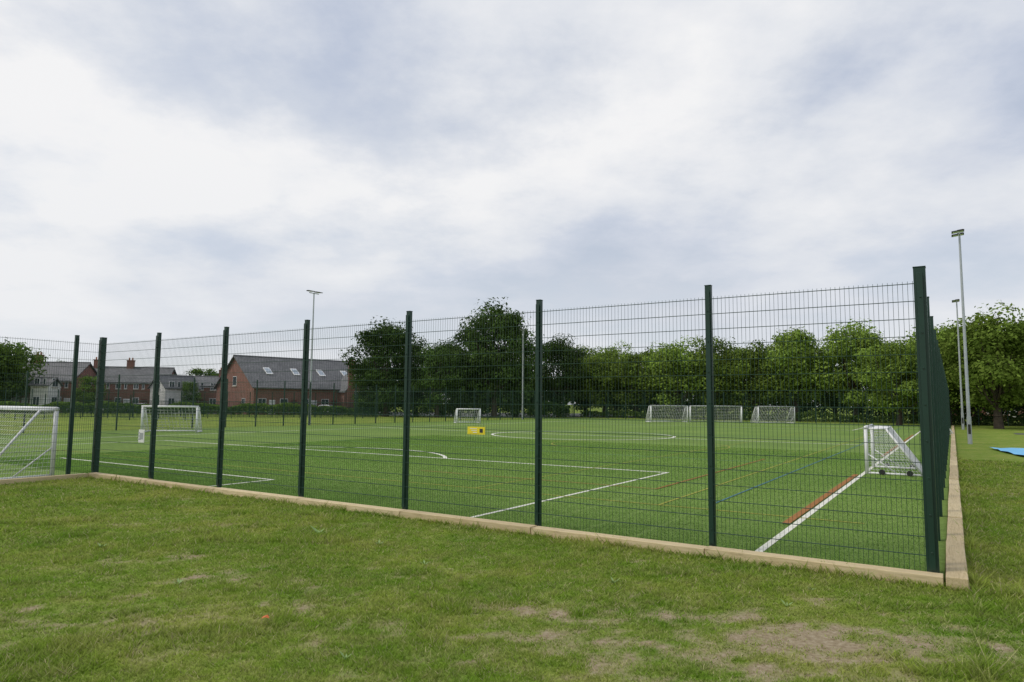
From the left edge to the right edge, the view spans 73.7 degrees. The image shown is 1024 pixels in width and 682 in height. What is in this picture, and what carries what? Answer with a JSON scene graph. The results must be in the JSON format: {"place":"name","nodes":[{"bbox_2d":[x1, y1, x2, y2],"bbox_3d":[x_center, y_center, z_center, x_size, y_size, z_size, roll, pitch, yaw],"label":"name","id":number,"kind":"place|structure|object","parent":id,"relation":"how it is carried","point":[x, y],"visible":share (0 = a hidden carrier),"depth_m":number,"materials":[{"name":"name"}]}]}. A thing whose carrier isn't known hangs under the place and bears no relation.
{"place":"outdoors","nodes":[
{"label":"outdoors","id":0,"kind":"place"},
{"bbox_2d":[6,411,643,417],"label":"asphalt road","id":1,"kind":"structure","parent":0,"point":[570,415],"depth_m":106.34,"materials":[{"name":"grey asphalt"}]},
{"bbox_2d":[0,405,1023,681],"bbox_3d":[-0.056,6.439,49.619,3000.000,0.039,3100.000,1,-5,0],"label":"ground","id":2,"kind":"structure","parent":0,"point":[984,439],"depth_m":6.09,"materials":[{"name":"green plant"}]},
{"bbox_2d":[0,339,36,398],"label":"broadleaf tree","id":3,"kind":"object","parent":2,"relation":"on","point":[5,362],"visible":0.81,"depth_m":95.64,"materials":[{"name":"green plant"}]},
{"bbox_2d":[0,342,49,401],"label":"broadleaf tree","id":4,"kind":"object","parent":2,"relation":"on","point":[34,355],"visible":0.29,"depth_m":100.42,"materials":[{"name":"green plant"}]},
{"bbox_2d":[0,473,87,484],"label":"timber edging","id":5,"kind":"object","parent":2,"relation":"on","point":[30,479],"visible":0.44,"depth_m":15.80,"materials":[{"name":"beige wood"}]},
{"bbox_2d":[30,384,60,412],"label":"walls","id":6,"kind":"structure","parent":2,"relation":"on","point":[47,393],"depth_m":98.43,"materials":[{"name":"grey paint"}]},
{"bbox_2d":[31,378,57,411],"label":"windows and doors","id":7,"kind":"structure","parent":6,"relation":"attached to","point":[37,380],"depth_m":98.44,"materials":[{"name":"white glass"}]},
{"bbox_2d":[28,377,63,386],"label":"roof","id":8,"kind":"structure","parent":6,"relation":"on","point":[49,380],"depth_m":99.22,"materials":[{"name":"tile"}]},
{"bbox_2d":[7,365,95,411],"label":"walls","id":9,"kind":"structure","parent":2,"relation":"on","point":[89,369],"depth_m":105.04,"materials":[{"name":"white paint"}]},
{"bbox_2d":[11,379,88,402],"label":"windows and doors","id":10,"kind":"structure","parent":9,"relation":"attached to","point":[66,387],"depth_m":103.39,"materials":[{"name":"white glass"}]},
{"bbox_2d":[19,361,96,381],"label":"roof","id":11,"kind":"structure","parent":9,"relation":"on","point":[61,371],"depth_m":106.22,"materials":[{"name":"tile"}]},
{"bbox_2d":[0,335,103,478],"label":"welded fence","id":12,"kind":"object","parent":2,"relation":"on","point":[72,408],"visible":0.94,"depth_m":16.46,"materials":[{"name":"green metal"}]},
{"bbox_2d":[75,374,107,402],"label":"broadleaf tree","id":13,"kind":"object","parent":2,"relation":"on","point":[81,392],"visible":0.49,"depth_m":102.98,"materials":[{"name":"green plant"}]},
{"bbox_2d":[14,393,186,419],"bbox_3d":[-38.855,6.411,64.715,15.088,2.712,0.097,1,-5,-8],"label":"welded fence","id":14,"kind":"object","parent":2,"relation":"on","point":[45,397],"visible":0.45,"depth_m":64.67,"materials":[{"name":"green metal"}]},
{"bbox_2d":[88,371,173,411],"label":"walls","id":15,"kind":"structure","parent":2,"relation":"on","point":[112,387],"depth_m":109.97,"materials":[{"name":"red brick"}]},
{"bbox_2d":[91,381,151,402],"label":"windows and doors","id":16,"kind":"structure","parent":15,"relation":"attached to","point":[135,386],"depth_m":109.92,"materials":[{"name":"white glass"}]},
{"bbox_2d":[90,366,176,382],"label":"roof","id":17,"kind":"structure","parent":15,"relation":"on","point":[113,371],"depth_m":112.37,"materials":[{"name":"tile"}]},
{"bbox_2d":[93,357,134,368],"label":"chimneys","id":18,"kind":"object","parent":17,"relation":"on","point":[131,363],"visible":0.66,"depth_m":113.66,"materials":[{"name":"red brick"}]},
{"bbox_2d":[149,382,198,411],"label":"walls","id":19,"kind":"structure","parent":2,"relation":"on","point":[177,395],"depth_m":109.16,"materials":[{"name":"white paint"}]},
{"bbox_2d":[147,374,201,389],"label":"roof","id":20,"kind":"structure","parent":19,"relation":"on","point":[168,377],"depth_m":110.83,"materials":[{"name":"tile"}]},
{"bbox_2d":[159,381,198,404],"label":"windows and doors","id":21,"kind":"structure","parent":19,"relation":"attached to","point":[178,384],"depth_m":109.36,"materials":[{"name":"white glass"}]},
{"bbox_2d":[0,401,374,415],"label":"hedge","id":22,"kind":"object","parent":2,"relation":"on","point":[273,407],"visible":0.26,"depth_m":93.63,"materials":[{"name":"green plant"}]},
{"bbox_2d":[0,389,377,416],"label":"welded fence","id":23,"kind":"object","parent":2,"relation":"on","point":[294,398],"visible":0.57,"depth_m":79.74,"materials":[{"name":"green metal"}]},
{"bbox_2d":[182,381,201,402],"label":"broadleaf tree","id":24,"kind":"object","parent":2,"relation":"on","point":[187,385],"visible":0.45,"depth_m":111.13,"materials":[{"name":"green plant"}]},
{"bbox_2d":[186,366,218,375],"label":"broadleaf tree","id":25,"kind":"object","parent":2,"relation":"on","point":[197,372],"visible":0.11,"depth_m":139.62,"materials":[{"name":"green plant"}]},
{"bbox_2d":[199,388,216,411],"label":"walls","id":26,"kind":"structure","parent":2,"relation":"on","point":[209,396],"depth_m":115.97,"materials":[{"name":"red brick"}]},
{"bbox_2d":[194,376,218,386],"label":"roof","id":27,"kind":"structure","parent":26,"relation":"on","point":[214,380],"depth_m":118.42,"materials":[{"name":"tile"}]},
{"bbox_2d":[200,383,215,403],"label":"windows and doors","id":28,"kind":"structure","parent":26,"relation":"attached to","point":[210,390],"depth_m":115.98,"materials":[{"name":"white glass"}]},
{"bbox_2d":[53,405,377,417],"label":"green railing fence","id":29,"kind":"object","parent":2,"relation":"on","point":[350,410],"visible":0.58,"depth_m":76.19,"materials":[{"name":"green metal"}]},
{"bbox_2d":[86,401,389,413],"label":"green railing fence","id":30,"kind":"object","parent":2,"relation":"on","point":[206,402],"visible":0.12,"depth_m":99.44,"materials":[{"name":"green metal"}]},
{"bbox_2d":[0,371,572,432],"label":"welded fence","id":31,"kind":"object","parent":2,"relation":"on","point":[310,405],"visible":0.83,"depth_m":53.12,"materials":[{"name":"green metal"}]},
{"bbox_2d":[213,355,367,414],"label":"brick hall","id":32,"kind":"structure","parent":2,"relation":"on","point":[336,367],"depth_m":104.06,"materials":[{"name":"tile"}]},
{"bbox_2d":[232,376,335,413],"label":"windows and doors","id":33,"kind":"structure","parent":32,"relation":"in","point":[234,377],"depth_m":101.73,"materials":[{"name":"white glass"}]},
{"bbox_2d":[308,292,318,422],"bbox_3d":[-16.503,1.567,56.238,0.209,11.200,1.000,-3,-6,33],"label":"pole","id":34,"kind":"object","parent":2,"relation":"on","point":[312,345],"visible":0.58,"depth_m":56.30,"materials":[{"name":"metal"}]},
{"bbox_2d":[347,360,354,406],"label":"brick chimney","id":35,"kind":"object","parent":2,"relation":"on","point":[350,386],"visible":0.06,"depth_m":103.34,"materials":[{"name":"brown brick"}]},
{"bbox_2d":[347,355,399,401],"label":"broadleaf tree","id":36,"kind":"object","parent":2,"relation":"on","point":[367,389],"visible":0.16,"depth_m":98.89,"materials":[{"name":"green plant"}]},
{"bbox_2d":[338,316,427,416],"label":"broadleaf tree","id":37,"kind":"object","parent":2,"relation":"on","point":[386,375],"visible":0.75,"depth_m":90.55,"materials":[{"name":"green plant"}]},
{"bbox_2d":[393,336,434,415],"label":"broadleaf tree","id":38,"kind":"object","parent":2,"relation":"on","point":[415,348],"visible":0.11,"depth_m":95.33,"materials":[{"name":"green plant"}]},
{"bbox_2d":[411,339,472,416],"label":"broadleaf tree","id":39,"kind":"object","parent":2,"relation":"on","point":[445,379],"visible":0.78,"depth_m":88.73,"materials":[{"name":"green plant"}]},
{"bbox_2d":[424,336,489,416],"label":"broadleaf tree","id":40,"kind":"object","parent":2,"relation":"on","point":[459,350],"visible":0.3,"depth_m":92.30,"materials":[{"name":"green plant"}]},
{"bbox_2d":[353,395,570,417],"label":"hedge","id":41,"kind":"object","parent":2,"relation":"on","point":[553,409],"visible":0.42,"depth_m":93.20,"materials":[{"name":"green plant"}]},
{"bbox_2d":[449,321,501,415],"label":"broadleaf tree","id":42,"kind":"object","parent":2,"relation":"on","point":[461,335],"visible":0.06,"depth_m":97.73,"materials":[{"name":"green plant"}]},
{"bbox_2d":[0,418,951,577],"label":"artificial turf pitch","id":43,"kind":"object","parent":2,"relation":"on","point":[733,432],"visible":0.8,"depth_m":18.84,"materials":[{"name":"green plastic"}]},
{"bbox_2d":[0,406,59,478],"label":"football goal","id":44,"kind":"object","parent":43,"relation":"on","point":[54,441],"visible":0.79,"depth_m":16.39,"materials":[{"name":"white paint"}]},
{"bbox_2d":[140,405,202,432],"bbox_3d":[-19.966,4.581,40.193,3.093,1.560,1.298,1,-5,-9],"label":"football goal","id":45,"kind":"object","parent":43,"relation":"on","point":[174,407],"visible":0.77,"depth_m":39.88,"materials":[{"name":"white paint"}]},
{"bbox_2d":[0,435,926,570],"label":"turf fibres","id":46,"kind":"object","parent":43,"relation":"on","point":[79,468],"visible":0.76,"depth_m":17.64,"materials":[{"name":"green plastic"}]},
{"bbox_2d":[454,408,480,422],"bbox_3d":[-4.203,6.983,63.805,2.322,1.360,1.298,2,-5,-18],"label":"football goal","id":47,"kind":"object","parent":43,"relation":"on","point":[456,417],"visible":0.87,"depth_m":63.57,"materials":[{"name":"white paint"}]},
{"bbox_2d":[15,420,919,551],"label":"pitch line markings","id":48,"kind":"object","parent":43,"relation":"on","point":[762,548],"visible":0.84,"depth_m":16.40,"materials":[{"name":"white paint"}]},
{"bbox_2d":[645,405,687,421],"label":"football goal","id":49,"kind":"object","parent":43,"relation":"on","point":[650,410],"visible":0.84,"depth_m":74.11,"materials":[{"name":"white paint"}]},
{"bbox_2d":[689,405,742,421],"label":"football goal","id":50,"kind":"object","parent":43,"relation":"on","point":[690,412],"visible":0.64,"depth_m":74.19,"materials":[{"name":"white paint"}]},
{"bbox_2d":[750,406,794,422],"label":"football goal","id":51,"kind":"object","parent":43,"relation":"on","point":[790,420],"visible":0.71,"depth_m":73.74,"materials":[{"name":"white paint"}]},
{"bbox_2d":[863,424,921,476],"bbox_3d":[11.006,3.087,19.613,1.402,1.325,2.620,-3,-6,31],"label":"football goal","id":52,"kind":"object","parent":43,"relation":"on","point":[910,455],"visible":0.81,"depth_m":18.90,"materials":[{"name":"white paint"}]},
{"bbox_2d":[458,297,531,417],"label":"broadleaf tree","id":53,"kind":"object","parent":2,"relation":"on","point":[498,334],"visible":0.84,"depth_m":91.33,"materials":[{"name":"green plant"}]},
{"bbox_2d":[91,266,939,572],"bbox_3d":[-2.906,1.403,12.357,17.948,3.752,0.164,-3,-6,33],"label":"welded fence","id":54,"kind":"object","parent":2,"relation":"on","point":[927,480],"visible":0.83,"depth_m":10.16,"materials":[{"name":"green metal"}]},
{"bbox_2d":[138,429,144,442],"bbox_3d":[-8.656,2.219,15.933,0.260,0.300,0.012,-3,-6,33],"label":"notice sign","id":55,"kind":"object","parent":54,"relation":"attached to","point":[141,436],"visible":1,"depth_m":15.92,"materials":[{"name":"white plastic"}]},
{"bbox_2d":[467,427,484,434],"bbox_3d":[-0.567,1.416,10.792,0.340,0.120,0.012,-3,-6,33],"label":"warning sign","id":56,"kind":"object","parent":54,"relation":"attached to","point":[476,430],"visible":1,"depth_m":10.78,"materials":[{"name":"yellow plastic"}]},
{"bbox_2d":[88,472,943,587],"bbox_3d":[-2.874,2.983,12.013,17.718,0.243,0.212,-3,-6,33],"label":"timber edging","id":57,"kind":"object","parent":2,"relation":"on","point":[924,576],"visible":0.47,"depth_m":9.34,"materials":[{"name":"beige wood"}]},
{"bbox_2d":[490,317,551,416],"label":"broadleaf tree","id":58,"kind":"object","parent":2,"relation":"on","point":[528,389],"visible":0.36,"depth_m":94.23,"materials":[{"name":"green plant"}]},
{"bbox_2d":[521,330,523,418],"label":"pole","id":59,"kind":"object","parent":2,"relation":"on","point":[522,376],"visible":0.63,"depth_m":83.79,"materials":[{"name":"metal"}]},
{"bbox_2d":[516,355,554,402],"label":"broadleaf tree","id":60,"kind":"object","parent":2,"relation":"on","point":[533,376],"visible":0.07,"depth_m":106.26,"materials":[{"name":"green plant"}]},
{"bbox_2d":[532,333,592,416],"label":"broadleaf tree","id":61,"kind":"object","parent":2,"relation":"on","point":[569,354],"visible":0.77,"depth_m":98.61,"materials":[{"name":"green plant"}]},
{"bbox_2d":[565,355,600,410],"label":"broadleaf tree","id":62,"kind":"object","parent":2,"relation":"on","point":[581,402],"visible":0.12,"depth_m":106.83,"materials":[{"name":"green plant"}]},
{"bbox_2d":[564,344,601,408],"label":"lime tree","id":63,"kind":"object","parent":2,"relation":"on","point":[594,351],"visible":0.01,"depth_m":114.51,"materials":[{"name":"green plant"}]},
{"bbox_2d":[576,351,632,416],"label":"lime tree","id":64,"kind":"object","parent":2,"relation":"on","point":[597,368],"visible":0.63,"depth_m":100.84,"materials":[{"name":"green plant"}]},
{"bbox_2d":[591,340,634,415],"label":"lime tree","id":65,"kind":"object","parent":2,"relation":"on","point":[621,354],"visible":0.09,"depth_m":110.25,"materials":[{"name":"green plant"}]},
{"bbox_2d":[593,352,665,417],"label":"lime tree","id":66,"kind":"object","parent":2,"relation":"on","point":[638,383],"visible":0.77,"depth_m":97.81,"materials":[{"name":"green plant"}]},
{"bbox_2d":[411,386,869,411],"bbox_3d":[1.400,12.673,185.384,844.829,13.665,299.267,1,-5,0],"label":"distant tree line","id":67,"kind":"object","parent":2,"relation":"on","point":[667,408],"depth_m":261.14,"materials":[{"name":"green plant"}]},
{"bbox_2d":[636,347,678,415],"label":"lime tree","id":68,"kind":"object","parent":2,"relation":"on","point":[653,401],"visible":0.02,"depth_m":105.38,"materials":[{"name":"green plant"}]},
{"bbox_2d":[640,335,720,418],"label":"lime tree","id":69,"kind":"object","parent":2,"relation":"on","point":[671,381],"visible":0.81,"depth_m":93.29,"materials":[{"name":"green plant"}]},
{"bbox_2d":[686,350,721,409],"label":"lime tree","id":70,"kind":"object","parent":2,"relation":"on","point":[695,399],"visible":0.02,"depth_m":103.14,"materials":[{"name":"green plant"}]},
{"bbox_2d":[684,335,741,418],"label":"lime tree","id":71,"kind":"object","parent":2,"relation":"on","point":[721,384],"visible":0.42,"depth_m":91.93,"materials":[{"name":"green plant"}]},
{"bbox_2d":[718,350,761,408],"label":"lime tree","id":72,"kind":"object","parent":2,"relation":"on","point":[732,401],"visible":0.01,"depth_m":98.51,"materials":[{"name":"green plant"}]},
{"bbox_2d":[717,340,791,419],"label":"lime tree","id":73,"kind":"object","parent":2,"relation":"on","point":[750,381],"visible":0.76,"depth_m":88.34,"materials":[{"name":"green plant"}]},
{"bbox_2d":[573,392,950,424],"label":"welded fence","id":74,"kind":"object","parent":2,"relation":"on","point":[663,398],"visible":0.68,"depth_m":79.57,"materials":[{"name":"green metal"}]},
{"bbox_2d":[554,404,1023,425],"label":"welded fence","id":75,"kind":"object","parent":2,"relation":"on","point":[623,413],"visible":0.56,"depth_m":81.13,"materials":[{"name":"green metal"}]},
{"bbox_2d":[764,333,816,415],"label":"lime tree","id":76,"kind":"object","parent":2,"relation":"on","point":[772,346],"visible":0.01,"depth_m":95.96,"materials":[{"name":"green plant"}]},
{"bbox_2d":[752,326,840,420],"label":"lime tree","id":77,"kind":"object","parent":2,"relation":"on","point":[795,368],"visible":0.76,"depth_m":85.20,"materials":[{"name":"green plant"}]},
{"bbox_2d":[579,398,1023,425],"bbox_3d":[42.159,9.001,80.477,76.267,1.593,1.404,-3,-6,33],"label":"hedge","id":78,"kind":"object","parent":2,"relation":"on","point":[905,417],"visible":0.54,"depth_m":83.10,"materials":[{"name":"green plant"}]},
{"bbox_2d":[809,349,859,420],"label":"lime tree","id":79,"kind":"object","parent":2,"relation":"on","point":[825,400],"visible":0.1,"depth_m":91.64,"materials":[{"name":"green plant"}]},
{"bbox_2d":[802,319,891,421],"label":"lime tree","id":80,"kind":"object","parent":2,"relation":"on","point":[853,349],"visible":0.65,"depth_m":81.38,"materials":[{"name":"green plant"}]},
{"bbox_2d":[846,341,898,420],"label":"lime tree","id":81,"kind":"object","parent":2,"relation":"on","point":[870,391],"visible":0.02,"depth_m":90.28,"materials":[{"name":"green plant"}]},
{"bbox_2d":[848,335,918,424],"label":"lime tree","id":82,"kind":"object","parent":2,"relation":"on","point":[904,391],"visible":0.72,"depth_m":69.36,"materials":[{"name":"green plant"}]},
{"bbox_2d":[867,334,917,422],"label":"lime tree","id":83,"kind":"object","parent":2,"relation":"on","point":[913,412],"depth_m":80.31,"materials":[{"name":"green plant"}]},
{"bbox_2d":[911,323,957,407],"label":"lime tree","id":84,"kind":"object","parent":2,"relation":"on","point":[942,335],"depth_m":87.73,"materials":[{"name":"green plant"}]},
{"bbox_2d":[920,296,950,546],"bbox_3d":[24.308,4.005,38.150,0.112,3.752,72.998,-3,-6,33],"label":"welded fence","id":85,"kind":"object","parent":2,"relation":"on","point":[941,410],"visible":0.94,"depth_m":13.74,"materials":[{"name":"green metal"}]},
{"bbox_2d":[897,318,998,423],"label":"lime tree","id":86,"kind":"object","parent":2,"relation":"on","point":[952,394],"visible":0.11,"depth_m":72.83,"materials":[{"name":"green plant"}]},
{"bbox_2d":[946,425,968,590],"bbox_3d":[24.412,5.574,37.768,0.214,0.259,73.257,-3,-6,33],"label":"timber edging","id":87,"kind":"object","parent":2,"relation":"on","point":[956,568],"visible":0.86,"depth_m":9.50,"materials":[{"name":"beige wood"}]},
{"bbox_2d":[956,301,964,429],"bbox_3d":[38.933,2.234,59.333,0.209,11.400,1.000,-3,-6,33],"label":"pole","id":88,"kind":"object","parent":2,"relation":"on","point":[962,413],"visible":0.88,"depth_m":59.21,"materials":[{"name":"metal"}]},
{"bbox_2d":[958,233,972,443],"bbox_3d":[23.912,-0.032,36.051,0.209,11.400,1.000,-3,-6,33],"label":"pole","id":89,"kind":"object","parent":2,"relation":"on","point":[969,429],"visible":0.88,"depth_m":35.93,"materials":[{"name":"metal"}]},
{"bbox_2d":[951,229,963,236],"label":"lamp heads","id":90,"kind":"object","parent":89,"relation":"attached to","point":[958,232],"visible":0.94,"depth_m":36.41,"materials":[{"name":"white metal"}]},
{"bbox_2d":[910,390,1023,424],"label":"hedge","id":91,"kind":"object","parent":2,"relation":"on","point":[1012,412],"visible":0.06,"depth_m":76.53,"materials":[{"name":"green plant"}]},
{"bbox_2d":[938,300,1023,428],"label":"lime tree","id":92,"kind":"object","parent":2,"relation":"on","point":[1001,377],"visible":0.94,"depth_m":61.05,"materials":[{"name":"green plant"}]},
{"bbox_2d":[951,352,1012,424],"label":"lime tree","id":93,"kind":"object","parent":2,"relation":"on","point":[975,411],"visible":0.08,"depth_m":76.01,"materials":[{"name":"green plant"}]},
{"bbox_2d":[989,335,1023,405],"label":"lime tree","id":94,"kind":"object","parent":2,"relation":"on","point":[1003,360],"visible":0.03,"depth_m":74.11,"materials":[{"name":"green plant"}]},
{"bbox_2d":[991,447,1023,454],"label":"blue tarpaulin","id":95,"kind":"object","parent":2,"relation":"on","point":[1019,451],"visible":1,"depth_m":29.34,"materials":[{"name":"blue plastic"}]},
{"bbox_2d":[0,0,1023,406],"label":"sky","id":96,"kind":"structure","parent":0,"point":[175,169],"materials":[{"name":"white"}]}
]}

